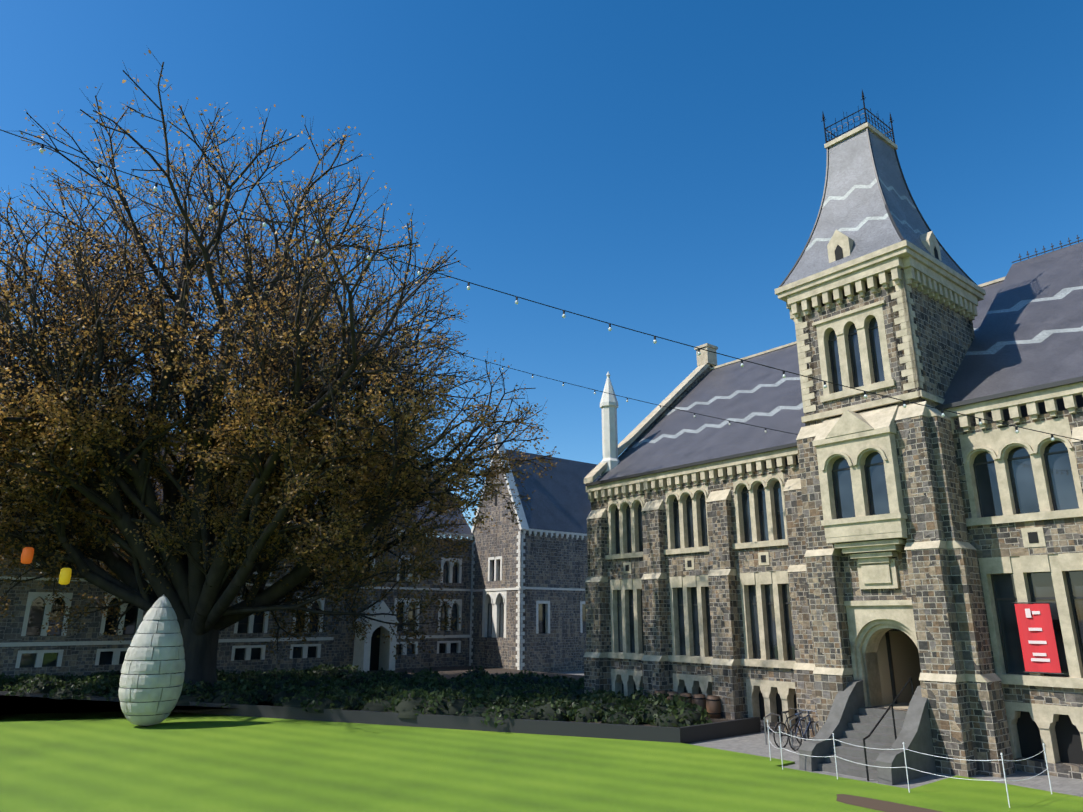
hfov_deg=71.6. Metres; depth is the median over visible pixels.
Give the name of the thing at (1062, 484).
building glass
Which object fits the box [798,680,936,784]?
entrance steps
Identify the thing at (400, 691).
bed shrubs
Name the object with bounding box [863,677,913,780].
handrail
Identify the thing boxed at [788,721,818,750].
bicycle tyres
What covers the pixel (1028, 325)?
roof
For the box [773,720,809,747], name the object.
bicycle tyres
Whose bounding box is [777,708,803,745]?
bicycle frame
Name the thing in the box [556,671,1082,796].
ground paving
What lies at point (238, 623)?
building frame
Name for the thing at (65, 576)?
yellow lantern
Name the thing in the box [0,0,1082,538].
sky
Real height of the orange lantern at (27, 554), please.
0.660 m
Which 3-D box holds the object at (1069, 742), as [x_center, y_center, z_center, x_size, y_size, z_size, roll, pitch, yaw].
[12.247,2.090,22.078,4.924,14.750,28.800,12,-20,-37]
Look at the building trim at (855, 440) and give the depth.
22.15 m
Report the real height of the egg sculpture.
4.450 m
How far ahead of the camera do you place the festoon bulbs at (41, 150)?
14.98 m
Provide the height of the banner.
1.640 m
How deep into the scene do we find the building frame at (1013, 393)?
24.43 m
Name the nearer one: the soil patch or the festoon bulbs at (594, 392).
the soil patch
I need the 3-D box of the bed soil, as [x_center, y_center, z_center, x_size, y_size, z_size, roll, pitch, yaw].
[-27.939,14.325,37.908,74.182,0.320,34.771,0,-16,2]
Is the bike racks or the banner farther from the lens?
the bike racks
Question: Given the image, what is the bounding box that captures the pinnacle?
[600,372,621,495]
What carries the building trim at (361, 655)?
on the ground paving
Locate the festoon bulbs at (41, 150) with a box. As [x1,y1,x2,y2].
[39,148,1054,440]
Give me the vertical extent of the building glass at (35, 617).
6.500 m
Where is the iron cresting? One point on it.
(893, 139)
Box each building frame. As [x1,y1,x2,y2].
[19,551,585,667]
[585,127,1082,703]
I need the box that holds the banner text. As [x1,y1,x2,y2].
[1025,609,1049,661]
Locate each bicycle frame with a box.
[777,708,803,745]
[790,710,817,744]
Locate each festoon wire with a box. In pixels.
[0,129,1082,440]
[328,313,797,434]
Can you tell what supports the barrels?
on the bed soil
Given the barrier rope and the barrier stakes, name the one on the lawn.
the barrier stakes
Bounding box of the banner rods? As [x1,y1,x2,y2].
[1012,602,1063,674]
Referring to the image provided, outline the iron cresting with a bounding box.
[821,90,1082,262]
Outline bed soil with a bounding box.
[0,666,731,725]
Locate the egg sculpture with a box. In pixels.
[119,595,184,725]
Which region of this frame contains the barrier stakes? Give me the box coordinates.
[767,720,1051,807]
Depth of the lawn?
18.05 m
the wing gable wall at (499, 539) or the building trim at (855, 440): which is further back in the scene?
the wing gable wall at (499, 539)
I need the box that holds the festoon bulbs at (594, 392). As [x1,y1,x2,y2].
[338,319,766,432]
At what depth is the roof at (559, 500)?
56.91 m
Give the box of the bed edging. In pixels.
[0,691,760,743]
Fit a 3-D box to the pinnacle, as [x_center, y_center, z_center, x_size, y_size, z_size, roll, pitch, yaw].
[3.201,1.247,35.227,0.887,6.050,0.887,-8,-18,27]
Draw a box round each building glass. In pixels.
[20,540,585,666]
[616,317,1082,674]
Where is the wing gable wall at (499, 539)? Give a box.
[469,454,525,669]
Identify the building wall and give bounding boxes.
[0,505,587,678]
[584,268,1082,779]
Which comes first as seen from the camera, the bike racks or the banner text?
the banner text
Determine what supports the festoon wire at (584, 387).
attached to the building trim at (855, 440)
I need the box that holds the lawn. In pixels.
[0,711,1082,811]
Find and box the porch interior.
[877,631,920,708]
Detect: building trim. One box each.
[0,504,586,671]
[583,122,1082,763]
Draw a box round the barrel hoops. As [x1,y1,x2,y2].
[653,693,720,713]
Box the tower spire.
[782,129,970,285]
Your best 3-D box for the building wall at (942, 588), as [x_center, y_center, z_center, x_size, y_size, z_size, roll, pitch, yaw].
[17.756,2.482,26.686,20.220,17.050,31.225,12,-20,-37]
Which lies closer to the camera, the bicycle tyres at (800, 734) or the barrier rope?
the barrier rope
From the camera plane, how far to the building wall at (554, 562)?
51.04 m
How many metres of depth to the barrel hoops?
26.48 m
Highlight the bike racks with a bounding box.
[763,712,817,748]
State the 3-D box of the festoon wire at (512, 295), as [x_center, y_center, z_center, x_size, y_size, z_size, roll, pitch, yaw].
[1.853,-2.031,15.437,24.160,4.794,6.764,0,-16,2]
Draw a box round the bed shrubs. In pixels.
[0,663,712,727]
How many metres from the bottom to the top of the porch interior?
3.200 m
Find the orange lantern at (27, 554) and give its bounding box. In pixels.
[21,547,33,563]
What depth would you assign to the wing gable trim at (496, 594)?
53.94 m
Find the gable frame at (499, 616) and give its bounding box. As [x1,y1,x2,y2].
[487,560,503,637]
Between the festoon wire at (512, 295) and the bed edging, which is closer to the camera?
the festoon wire at (512, 295)
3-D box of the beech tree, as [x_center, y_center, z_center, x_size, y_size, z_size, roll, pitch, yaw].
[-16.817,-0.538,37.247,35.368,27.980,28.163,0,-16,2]
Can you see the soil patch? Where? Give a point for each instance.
(877, 804)
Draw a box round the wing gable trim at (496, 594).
[469,434,528,669]
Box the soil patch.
[836,794,941,811]
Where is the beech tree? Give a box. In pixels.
[0,48,560,686]
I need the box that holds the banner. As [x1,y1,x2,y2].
[1014,603,1060,672]
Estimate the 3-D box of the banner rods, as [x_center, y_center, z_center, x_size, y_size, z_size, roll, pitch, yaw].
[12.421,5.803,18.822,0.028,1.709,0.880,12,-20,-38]
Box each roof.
[3,431,599,538]
[597,242,1082,480]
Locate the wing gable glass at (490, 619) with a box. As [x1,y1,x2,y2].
[488,560,503,636]
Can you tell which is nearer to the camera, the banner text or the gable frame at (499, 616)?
the banner text
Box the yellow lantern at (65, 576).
[59,568,71,584]
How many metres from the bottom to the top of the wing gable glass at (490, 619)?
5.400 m
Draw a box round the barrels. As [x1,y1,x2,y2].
[654,690,721,718]
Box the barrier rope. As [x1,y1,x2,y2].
[769,727,1046,780]

